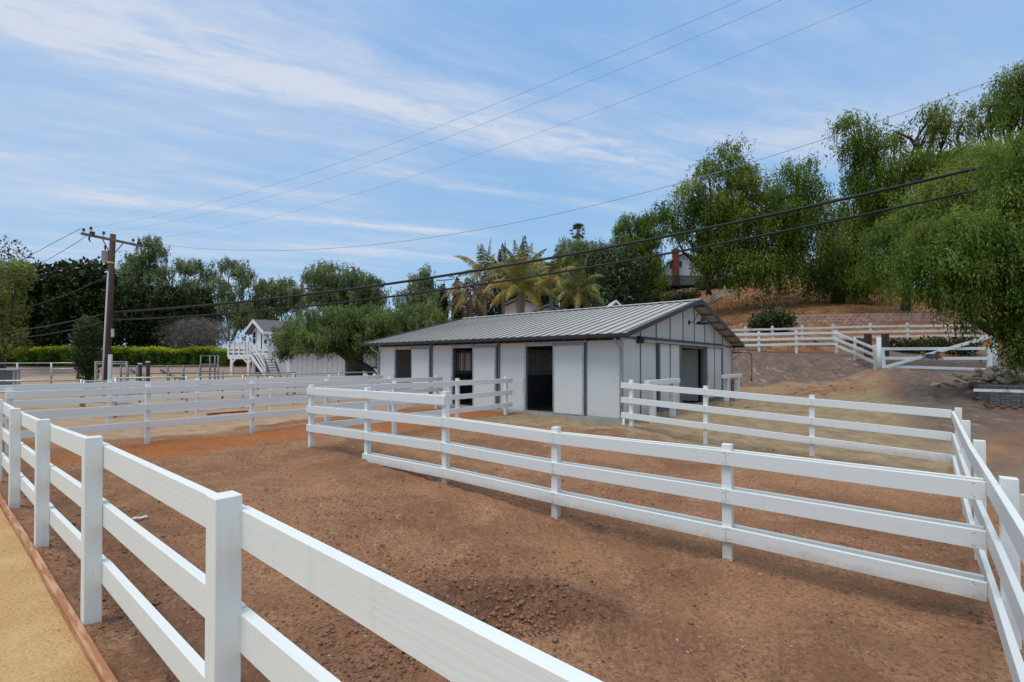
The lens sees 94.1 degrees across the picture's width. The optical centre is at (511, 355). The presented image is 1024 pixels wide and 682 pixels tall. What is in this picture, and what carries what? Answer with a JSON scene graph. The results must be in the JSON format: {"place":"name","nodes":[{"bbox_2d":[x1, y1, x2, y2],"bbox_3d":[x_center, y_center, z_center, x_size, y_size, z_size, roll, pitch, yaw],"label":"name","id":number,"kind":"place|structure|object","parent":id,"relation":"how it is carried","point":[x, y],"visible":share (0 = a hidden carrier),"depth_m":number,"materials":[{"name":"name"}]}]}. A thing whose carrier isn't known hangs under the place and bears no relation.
{"place":"outdoors","nodes":[
{"label":"outdoors","id":0,"kind":"place"},
{"bbox_2d":[0,508,99,681],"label":"path","id":1,"kind":"structure","parent":0,"point":[34,647],"depth_m":3.02,"materials":[{"name":"sand"}]},
{"bbox_2d":[286,350,376,377],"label":"shed","id":2,"kind":"structure","parent":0,"point":[311,363],"depth_m":43.99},
{"bbox_2d":[0,278,1023,681],"bbox_3d":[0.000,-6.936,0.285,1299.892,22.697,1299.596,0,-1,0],"label":"ground","id":3,"kind":"structure","parent":0,"point":[736,604],"depth_m":5.37,"materials":[{"name":"soil"}]},
{"bbox_2d":[0,234,34,367],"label":"street tree","id":4,"kind":"object","parent":3,"relation":"on","point":[8,254],"visible":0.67,"depth_m":56.10,"materials":[{"name":"green plant"}]},
{"bbox_2d":[0,255,39,367],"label":"street tree","id":5,"kind":"object","parent":3,"relation":"on","point":[10,292],"visible":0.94,"depth_m":52.16,"materials":[{"name":"green plant"}]},
{"bbox_2d":[0,368,49,384],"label":"rail fence","id":6,"kind":"object","parent":3,"relation":"on","point":[10,373],"visible":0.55,"depth_m":29.95,"materials":[{"name":"metal"}]},
{"bbox_2d":[0,259,68,353],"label":"evergreen tree","id":7,"kind":"object","parent":3,"relation":"on","point":[34,320],"visible":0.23,"depth_m":60.64,"materials":[{"name":"green plant"}]},
{"bbox_2d":[0,362,82,383],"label":"pipe fence","id":8,"kind":"object","parent":3,"relation":"on","point":[51,368],"visible":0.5,"depth_m":33.97,"materials":[{"name":"metal"}]},
{"bbox_2d":[0,379,82,406],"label":"pipe fence","id":9,"kind":"object","parent":3,"relation":"on","point":[81,381],"visible":0.36,"depth_m":17.78,"materials":[{"name":"metal"}]},
{"bbox_2d":[0,494,117,681],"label":"path edging","id":10,"kind":"object","parent":3,"relation":"on","point":[93,655],"visible":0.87,"depth_m":3.22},
{"bbox_2d":[34,256,128,346],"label":"evergreen tree","id":11,"kind":"object","parent":3,"relation":"on","point":[78,304],"visible":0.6,"depth_m":60.09,"materials":[{"name":"green plant"}]},
{"bbox_2d":[67,314,103,388],"bbox_3d":[-26.724,-0.109,29.969,1.660,5.095,2.109,0,-1,0],"label":"cypress","id":12,"kind":"object","parent":3,"relation":"on","point":[85,356],"visible":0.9,"depth_m":29.71,"materials":[{"name":"green plant"}]},
{"bbox_2d":[94,361,127,388],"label":"panel gate","id":13,"kind":"structure","parent":3,"relation":"on","point":[95,369],"depth_m":28.96,"materials":[{"name":"metal"}]},
{"bbox_2d":[82,380,140,417],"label":"pipe fence","id":14,"kind":"object","parent":3,"relation":"on","point":[85,381],"visible":0.2,"depth_m":17.77,"materials":[{"name":"metal"}]},
{"bbox_2d":[81,226,142,395],"bbox_3d":[-21.063,-1.890,24.944,0.943,9.210,2.580,0,-1,31],"label":"utility pole","id":15,"kind":"object","parent":3,"relation":"on","point":[108,256],"visible":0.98,"depth_m":24.90,"materials":[{"name":"brown wood"}]},
{"bbox_2d":[0,314,103,332],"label":"overhead cable","id":16,"kind":"object","parent":15,"relation":"attached to","point":[54,324],"visible":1,"depth_m":28.28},
{"bbox_2d":[0,321,103,338],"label":"overhead cable","id":17,"kind":"object","parent":15,"relation":"attached to","point":[56,332],"visible":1,"depth_m":28.15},
{"bbox_2d":[4,276,106,310],"bbox_3d":[-42.615,-5.720,37.574,49.552,5.337,0.044,0,-1,30],"label":"overhead cable","id":18,"kind":"object","parent":15,"relation":"attached to","point":[58,297],"visible":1,"depth_m":28.31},
{"bbox_2d":[90,0,739,227],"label":"overhead wire","id":19,"kind":"object","parent":15,"relation":"attached to","point":[466,115],"visible":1,"depth_m":12.88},
{"bbox_2d":[110,0,780,231],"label":"overhead wire","id":20,"kind":"object","parent":15,"relation":"attached to","point":[499,117],"visible":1,"depth_m":13.11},
{"bbox_2d":[139,0,870,239],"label":"overhead wire","id":21,"kind":"object","parent":15,"relation":"attached to","point":[563,123],"visible":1,"depth_m":13.38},
{"bbox_2d":[112,188,979,320],"bbox_3d":[-0.852,-4.128,20.504,41.191,4.513,0.092,0,-1,13],"label":"overhead cable","id":22,"kind":"object","parent":15,"relation":"attached to","point":[791,229],"visible":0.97,"depth_m":19.54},
{"bbox_2d":[112,157,1017,312],"bbox_3d":[-0.663,-4.766,20.469,41.579,4.968,0.116,0,-1,13],"label":"overhead cable","id":23,"kind":"object","parent":15,"relation":"attached to","point":[663,236],"visible":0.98,"depth_m":19.50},
{"bbox_2d":[142,68,1023,250],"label":"overhead wire","id":24,"kind":"object","parent":15,"relation":"attached to","point":[632,195],"visible":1,"depth_m":16.52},
{"bbox_2d":[0,344,251,365],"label":"hedge","id":25,"kind":"object","parent":3,"relation":"on","point":[158,355],"visible":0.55,"depth_m":56.41,"materials":[{"name":"green plant"}]},
{"bbox_2d":[92,281,161,353],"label":"evergreen tree","id":26,"kind":"object","parent":3,"relation":"on","point":[134,297],"visible":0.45,"depth_m":60.14,"materials":[{"name":"green plant"}]},
{"bbox_2d":[3,366,251,374],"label":"block wall","id":27,"kind":"structure","parent":3,"relation":"on","point":[153,369],"depth_m":55.98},
{"bbox_2d":[115,233,173,292],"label":"pepper tree","id":28,"kind":"object","parent":3,"relation":"on","point":[130,271],"visible":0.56,"depth_m":73.17,"materials":[{"name":"green plant"}]},
{"bbox_2d":[120,365,218,390],"bbox_3d":[-20.098,1.399,27.985,5.809,1.728,0.100,0,-1,0],"label":"pipe fence","id":29,"kind":"object","parent":3,"relation":"on","point":[127,373],"visible":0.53,"depth_m":27.97,"materials":[{"name":"metal"}]},
{"bbox_2d":[133,285,221,353],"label":"evergreen tree","id":30,"kind":"object","parent":3,"relation":"on","point":[183,298],"visible":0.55,"depth_m":60.29,"materials":[{"name":"green plant"}]},
{"bbox_2d":[156,256,217,343],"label":"pepper tree","id":31,"kind":"object","parent":3,"relation":"on","point":[188,269],"visible":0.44,"depth_m":73.40,"materials":[{"name":"green plant"}]},
{"bbox_2d":[0,374,382,423],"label":"rail fence","id":32,"kind":"object","parent":3,"relation":"on","point":[110,399],"visible":0.64,"depth_m":13.41,"materials":[{"name":"white paint"}]},
{"bbox_2d":[153,316,237,348],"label":"bare shrub","id":33,"kind":"object","parent":3,"relation":"on","point":[200,327],"visible":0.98,"depth_m":57.76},
{"bbox_2d":[200,355,218,379],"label":"pipe fence","id":34,"kind":"object","parent":3,"relation":"on","point":[210,364],"visible":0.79,"depth_m":39.96,"materials":[{"name":"metal"}]},
{"bbox_2d":[5,375,442,457],"bbox_3d":[-5.929,1.371,12.986,0.134,1.435,10.810,-1,-1,39],"label":"rail fence","id":35,"kind":"object","parent":3,"relation":"on","point":[147,407],"visible":0.72,"depth_m":10.81,"materials":[{"name":"white paint"}]},
{"bbox_2d":[168,372,295,399],"bbox_3d":[-12.797,1.461,21.784,5.842,1.416,0.084,0,-1,0],"label":"pipe fence","id":36,"kind":"object","parent":3,"relation":"on","point":[182,373],"visible":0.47,"depth_m":21.77,"materials":[{"name":"metal"}]},
{"bbox_2d":[198,255,269,346],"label":"pepper tree","id":37,"kind":"object","parent":3,"relation":"on","point":[241,321],"visible":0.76,"depth_m":73.42,"materials":[{"name":"green plant"}]},
{"bbox_2d":[114,371,376,417],"bbox_3d":[-9.301,1.412,18.550,0.084,1.440,9.684,-1,-1,39],"label":"pipe fence","id":38,"kind":"object","parent":3,"relation":"on","point":[186,378],"visible":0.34,"depth_m":17.16,"materials":[{"name":"metal"}]},
{"bbox_2d":[227,319,310,375],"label":"playhouse","id":39,"kind":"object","parent":3,"relation":"on","point":[258,330],"depth_m":53.65,"materials":[{"name":"white"}]},
{"bbox_2d":[245,275,306,320],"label":"pepper tree","id":40,"kind":"object","parent":3,"relation":"on","point":[279,287],"visible":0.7,"depth_m":77.01,"materials":[{"name":"green plant"}]},
{"bbox_2d":[0,399,602,681],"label":"rail fence","id":41,"kind":"object","parent":3,"relation":"on","point":[448,642],"visible":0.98,"depth_m":1.72,"materials":[{"name":"white paint"}]},
{"bbox_2d":[297,258,391,314],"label":"pepper tree","id":42,"kind":"object","parent":3,"relation":"on","point":[324,278],"visible":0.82,"depth_m":68.63,"materials":[{"name":"green plant"}]},
{"bbox_2d":[265,300,455,374],"bbox_3d":[-9.075,-0.536,30.445,12.367,6.004,6.688,0,-1,0],"label":"pepper tree","id":43,"kind":"object","parent":3,"relation":"on","point":[343,335],"visible":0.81,"depth_m":29.09,"materials":[{"name":"green plant"}]},
{"bbox_2d":[315,376,512,433],"bbox_3d":[-2.067,1.335,12.451,0.132,1.435,6.490,-1,-1,39],"label":"rail fence","id":44,"kind":"object","parent":3,"relation":"on","point":[457,396],"visible":0.69,"depth_m":12.28,"materials":[{"name":"white paint"}]},
{"bbox_2d":[391,261,451,317],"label":"pepper tree","id":45,"kind":"object","parent":3,"relation":"on","point":[418,286],"visible":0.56,"depth_m":59.06,"materials":[{"name":"green plant"}]},
{"bbox_2d":[438,283,448,318],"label":"italian cypress","id":46,"kind":"object","parent":3,"relation":"on","point":[443,303],"visible":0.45,"depth_m":41.84,"materials":[{"name":"green plant"}]},
{"bbox_2d":[450,277,464,319],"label":"italian cypress","id":47,"kind":"object","parent":3,"relation":"on","point":[458,315],"visible":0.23,"depth_m":41.75,"materials":[{"name":"green plant"}]},
{"bbox_2d":[439,273,502,317],"bbox_3d":[-3.022,-1.824,34.223,4.139,8.051,4.001,0,-1,-22],"label":"feather palm","id":48,"kind":"object","parent":3,"relation":"on","point":[465,294],"visible":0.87,"depth_m":33.90,"materials":[{"name":"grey plant"}]},
{"bbox_2d":[454,239,505,315],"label":"feather palm","id":49,"kind":"object","parent":3,"relation":"on","point":[485,263],"visible":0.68,"depth_m":41.87,"materials":[{"name":"green plant"}]},
{"bbox_2d":[4,430,997,681],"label":"pebbles","id":50,"kind":"object","parent":3,"relation":"on","point":[574,598],"visible":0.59,"depth_m":3.81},
{"bbox_2d":[486,242,519,314],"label":"feather palm","id":51,"kind":"object","parent":3,"relation":"on","point":[500,260],"visible":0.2,"depth_m":43.91,"materials":[{"name":"green plant"}]},
{"bbox_2d":[5,412,1021,681],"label":"soil clods","id":52,"kind":"object","parent":3,"relation":"on","point":[519,624],"visible":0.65,"depth_m":3.79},
{"bbox_2d":[452,583,580,630],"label":"clods","id":53,"kind":"object","parent":3,"relation":"on","point":[512,611],"visible":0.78,"depth_m":3.80,"materials":[{"name":"soil"}]},
{"bbox_2d":[491,235,548,312],"bbox_3d":[0.628,-3.888,38.104,4.733,11.456,4.925,0,-1,16],"label":"feather palm","id":54,"kind":"object","parent":3,"relation":"on","point":[512,258],"visible":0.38,"depth_m":37.90,"materials":[{"name":"green plant"}]},
{"bbox_2d":[483,245,558,313],"bbox_3d":[0.569,-2.243,28.986,4.552,8.763,4.293,0,-1,0],"label":"feather palm","id":55,"kind":"object","parent":3,"relation":"on","point":[513,286],"visible":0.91,"depth_m":28.81,"materials":[{"name":"green plant"}]},
{"bbox_2d":[505,297,539,313],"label":"house","id":56,"kind":"structure","parent":3,"relation":"on","point":[510,305],"depth_m":52.07,"materials":[{"name":"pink paint"}]},
{"bbox_2d":[471,261,576,299],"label":"leafy tree","id":57,"kind":"object","parent":3,"relation":"on","point":[496,292],"visible":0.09,"depth_m":55.24,"materials":[{"name":"green plant"}]},
{"bbox_2d":[463,285,607,317],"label":"leafy tree","id":58,"kind":"object","parent":3,"relation":"on","point":[495,311],"visible":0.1,"depth_m":53.86,"materials":[{"name":"green plant"}]},
{"bbox_2d":[519,250,577,310],"bbox_3d":[2.898,-2.969,34.092,4.088,9.460,4.387,1,-1,-39],"label":"feather palm","id":59,"kind":"object","parent":3,"relation":"on","point":[556,277],"visible":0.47,"depth_m":33.87,"materials":[{"name":"green plant"}]},
{"bbox_2d":[360,299,744,424],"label":"horse barn","id":60,"kind":"structure","parent":3,"relation":"on","point":[581,364],"depth_m":16.38,"materials":[{"name":"wood"}]},
{"bbox_2d":[411,348,429,393],"bbox_3d":[-3.541,0.773,18.443,1.073,2.075,0.050,-1,-1,39],"label":"sliding door","id":61,"kind":"structure","parent":60,"relation":"in","point":[420,358],"depth_m":18.42,"materials":[{"name":"wood"}]},
{"bbox_2d":[472,347,495,405],"bbox_3d":[-0.956,0.747,16.356,1.076,2.075,0.050,-1,-1,39],"label":"sliding door","id":62,"kind":"structure","parent":60,"relation":"in","point":[483,358],"depth_m":16.34,"materials":[{"name":"metal"}]},
{"bbox_2d":[553,345,584,415],"bbox_3d":[1.681,0.721,14.226,1.088,2.075,0.050,-1,-1,39],"label":"sliding door","id":63,"kind":"structure","parent":60,"relation":"in","point":[568,360],"depth_m":14.19,"materials":[{"name":"metal"}]},
{"bbox_2d":[657,343,680,410],"bbox_3d":[5.249,0.694,15.859,0.059,2.140,1.945,-1,-1,39],"label":"aisle door","id":64,"kind":"structure","parent":60,"relation":"in","point":[669,356],"depth_m":15.74,"materials":[{"name":"metal"}]},
{"bbox_2d":[705,347,722,400],"bbox_3d":[8.358,0.741,19.709,0.059,2.140,2.141,-1,-1,39],"label":"aisle door","id":65,"kind":"structure","parent":60,"relation":"in","point":[713,356],"depth_m":19.61,"materials":[{"name":"metal"}]},
{"bbox_2d":[547,254,605,309],"bbox_3d":[4.165,-2.293,30.242,3.804,8.232,4.232,0,-1,0],"label":"feather palm","id":66,"kind":"object","parent":3,"relation":"on","point":[570,285],"visible":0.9,"depth_m":29.64,"materials":[{"name":"green plant"}]},
{"bbox_2d":[570,222,584,275],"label":"fan palm","id":67,"kind":"object","parent":3,"relation":"on","point":[578,226],"visible":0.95,"depth_m":81.98,"materials":[{"name":"green plant"}]},
{"bbox_2d":[547,236,619,302],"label":"pepper tree","id":68,"kind":"object","parent":3,"relation":"on","point":[594,258],"visible":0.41,"depth_m":60.99,"materials":[{"name":"green plant"}]},
{"bbox_2d":[590,242,650,306],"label":"leafy tree","id":69,"kind":"object","parent":3,"relation":"on","point":[627,274],"visible":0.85,"depth_m":49.32,"materials":[{"name":"green plant"}]},
{"bbox_2d":[602,209,673,303],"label":"pepper tree","id":70,"kind":"object","parent":3,"relation":"on","point":[640,227],"visible":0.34,"depth_m":61.02,"materials":[{"name":"green plant"}]},
{"bbox_2d":[625,294,655,303],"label":"shrub","id":71,"kind":"object","parent":3,"relation":"on","point":[650,300],"visible":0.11,"depth_m":57.45,"materials":[{"name":"green plant"}]},
{"bbox_2d":[306,385,986,601],"bbox_3d":[-0.301,1.400,6.769,10.017,1.706,0.174,-1,-1,39],"label":"rail fence","id":72,"kind":"object","parent":3,"relation":"on","point":[727,531],"visible":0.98,"depth_m":4.81,"materials":[{"name":"white paint"}]},
{"bbox_2d":[644,378,679,422],"bbox_3d":[4.384,1.363,13.816,0.150,1.348,2.370,-1,-1,39],"label":"hitching rail","id":73,"kind":"object","parent":3,"relation":"on","point":[672,395],"visible":0.46,"depth_m":13.69,"materials":[{"name":"white paint"}]},
{"bbox_2d":[663,288,687,300],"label":"shrub","id":74,"kind":"object","parent":3,"relation":"on","point":[676,295],"visible":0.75,"depth_m":65.61,"materials":[{"name":"green plant"}]},
{"bbox_2d":[659,248,702,290],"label":"hill house","id":75,"kind":"structure","parent":3,"relation":"on","point":[678,266],"depth_m":79.31,"materials":[{"name":"grey paint"}]},
{"bbox_2d":[678,287,701,298],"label":"shrub","id":76,"kind":"object","parent":3,"relation":"on","point":[693,293],"visible":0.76,"depth_m":65.64,"materials":[{"name":"green plant"}]},
{"bbox_2d":[692,275,720,290],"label":"shrub","id":77,"kind":"object","parent":3,"relation":"on","point":[700,286],"visible":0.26,"depth_m":69.59,"materials":[{"name":"green plant"}]},
{"bbox_2d":[647,131,775,294],"bbox_3d":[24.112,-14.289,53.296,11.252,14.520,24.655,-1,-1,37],"label":"pepper tree","id":78,"kind":"object","parent":3,"relation":"on","point":[722,208],"visible":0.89,"depth_m":46.35,"materials":[{"name":"green plant"}]},
{"bbox_2d":[700,286,741,302],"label":"rail fence","id":79,"kind":"object","parent":3,"relation":"on","point":[717,294],"visible":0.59,"depth_m":60.99,"materials":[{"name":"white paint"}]},
{"bbox_2d":[721,374,741,402],"bbox_3d":[8.907,1.376,19.290,0.150,1.241,2.470,-1,-1,39],"label":"hitching rail","id":80,"kind":"object","parent":3,"relation":"on","point":[726,377],"visible":0.69,"depth_m":18.90,"materials":[{"name":"white paint"}]},
{"bbox_2d":[689,148,851,308],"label":"pepper tree","id":81,"kind":"object","parent":3,"relation":"on","point":[784,260],"visible":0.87,"depth_m":46.11,"materials":[{"name":"green plant"}]},
{"bbox_2d":[746,305,797,331],"bbox_3d":[20.985,-2.821,38.684,4.042,2.417,2.369,0,-1,0],"label":"round bush","id":82,"kind":"object","parent":3,"relation":"on","point":[783,320],"visible":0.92,"depth_m":38.22,"materials":[{"name":"green plant"}]},
{"bbox_2d":[734,330,835,352],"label":"rail fence","id":83,"kind":"object","parent":3,"relation":"on","point":[758,339],"visible":0.59,"depth_m":27.92,"materials":[{"name":"white paint"}]},
{"bbox_2d":[621,380,951,462],"bbox_3d":[5.094,1.362,9.985,6.057,1.580,0.130,-1,-1,39],"label":"rail fence","id":84,"kind":"object","parent":3,"relation":"on","point":[811,420],"visible":0.91,"depth_m":9.43,"materials":[{"name":"white paint"}]},
{"bbox_2d":[732,338,863,351],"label":"bank weeds","id":85,"kind":"object","parent":3,"relation":"on","point":[769,342],"visible":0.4,"depth_m":30.58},
{"bbox_2d":[728,313,944,328],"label":"retaining wall","id":86,"kind":"structure","parent":3,"relation":"on","point":[859,319],"depth_m":40.10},
{"bbox_2d":[715,354,973,409],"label":"bank stones","id":87,"kind":"object","parent":3,"relation":"on","point":[903,402],"visible":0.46,"depth_m":19.27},
{"bbox_2d":[786,200,909,305],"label":"pepper tree","id":88,"kind":"object","parent":3,"relation":"on","point":[833,284],"visible":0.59,"depth_m":49.01,"materials":[{"name":"green plant"}]},
{"bbox_2d":[835,330,875,369],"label":"rail fence","id":89,"kind":"object","parent":3,"relation":"on","point":[855,348],"visible":0.86,"depth_m":25.94,"materials":[{"name":"white paint"}]},
{"bbox_2d":[731,322,986,340],"bbox_3d":[23.913,-1.516,34.003,20.447,1.732,0.173,0,-1,0],"label":"rail fence","id":90,"kind":"object","parent":3,"relation":"on","point":[870,326],"visible":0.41,"depth_m":33.92,"materials":[{"name":"white paint"}]},
{"bbox_2d":[864,334,871,357],"bbox_3d":[20.151,-0.487,27.008,0.280,1.479,0.240,0,-1,0],"label":"timber post","id":91,"kind":"object","parent":3,"relation":"on","point":[867,338],"visible":0.5,"depth_m":26.89,"materials":[{"name":"brown wood"}]},
{"bbox_2d":[876,337,881,369],"bbox_3d":[18.081,0.011,23.502,0.210,1.814,0.210,0,-1,0],"label":"gate post","id":92,"kind":"object","parent":3,"relation":"on","point":[878,355],"visible":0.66,"depth_m":23.43,"materials":[{"name":"white paint"}]},
{"bbox_2d":[881,334,888,356],"bbox_3d":[21.127,-0.455,27.008,0.280,1.544,0.240,0,-1,0],"label":"timber post","id":93,"kind":"object","parent":3,"relation":"on","point":[884,340],"visible":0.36,"depth_m":26.89,"materials":[{"name":"brown wood"}]},
{"bbox_2d":[821,89,979,311],"bbox_3d":[32.019,-12.340,38.224,13.320,17.247,8.185,0,-1,-24],"label":"pepper tree","id":94,"kind":"object","parent":3,"relation":"on","point":[893,173],"visible":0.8,"depth_m":37.68,"materials":[{"name":"green plant"}]},
{"bbox_2d":[889,337,921,352],"bbox_3d":[25.342,-0.577,30.978,2.265,1.293,1.630,0,-1,0],"label":"shrub","id":95,"kind":"object","parent":3,"relation":"on","point":[905,343],"visible":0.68,"depth_m":30.76,"materials":[{"name":"green plant"}]},
{"bbox_2d":[844,123,1023,314],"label":"pepper tree","id":96,"kind":"object","parent":3,"relation":"on","point":[958,183],"visible":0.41,"depth_m":22.80,"materials":[{"name":"green plant"}]},
{"bbox_2d":[914,335,953,353],"bbox_3d":[27.195,-0.525,31.024,2.482,1.649,1.803,0,-1,0],"label":"shrub","id":97,"kind":"object","parent":3,"relation":"on","point":[938,341],"visible":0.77,"depth_m":30.74,"materials":[{"name":"green plant"}]},
{"bbox_2d":[878,122,1023,383],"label":"pepper tree","id":98,"kind":"object","parent":3,"relation":"on","point":[964,263],"visible":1,"depth_m":13.94,"materials":[{"name":"green plant"}]},
{"bbox_2d":[940,336,982,356],"bbox_3d":[29.112,-0.442,31.003,2.446,1.721,1.853,0,-1,0],"label":"shrub","id":99,"kind":"object","parent":3,"relation":"on","point":[959,352],"visible":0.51,"depth_m":30.81,"materials":[{"name":"green plant"}]},
{"bbox_2d":[951,407,1023,681],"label":"rail fence","id":100,"kind":"object","parent":3,"relation":"on","point":[1006,548],"visible":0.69,"depth_m":3.20,"materials":[{"name":"white paint"}]},
{"bbox_2d":[956,59,1023,148],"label":"pepper tree","id":101,"kind":"object","parent":3,"relation":"on","point":[1010,117],"visible":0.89,"depth_m":39.88,"materials":[{"name":"green plant"}]},
{"bbox_2d":[992,340,997,365],"bbox_3d":[23.783,-0.019,23.502,0.210,2.023,0.210,0,-1,0],"label":"gate post","id":102,"kind":"object","parent":3,"relation":"on","point":[995,362],"visible":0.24,"depth_m":23.44,"materials":[{"name":"white paint"}]},
{"bbox_2d":[881,335,992,370],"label":"ranch gate","id":103,"kind":"structure","parent":102,"relation":"attached to","point":[933,355],"depth_m":23.47,"materials":[{"name":"white paint"}]},
{"bbox_2d":[983,403,1023,412],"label":"pallet","id":104,"kind":"object","parent":3,"relation":"on","point":[1007,409],"visible":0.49,"depth_m":12.81,"materials":[{"name":"brown wood"}]},
{"bbox_2d":[1019,494,1023,520],"bbox_3d":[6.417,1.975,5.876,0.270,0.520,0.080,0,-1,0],"label":"mounting block","id":105,"kind":"object","parent":3,"relation":"on","point":[1021,496],"depth_m":5.88,"materials":[{"name":"white paint"}]},
{"bbox_2d":[0,0,1023,353],"label":"sky","id":106,"kind":"structure","parent":0,"point":[113,112],"materials":[{"name":"blue"}]},
{"bbox_2d":[692,281,948,325],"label":"dry grass","id":107,"kind":"structure","parent":0,"point":[859,311],"depth_m":48.01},
{"bbox_3d":[13.753,1.018,12.496,0.192,0.059,0.192,-1,-1,40],"label":"paver","id":108,"kind":"object","parent":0,"visible":0},
{"bbox_2d":[973,389,1023,392],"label":"white plank","id":109,"kind":"object","parent":108,"relation":"on","point":[997,390],"visible":1,"depth_m":12.88,"materials":[{"name":"paint"}]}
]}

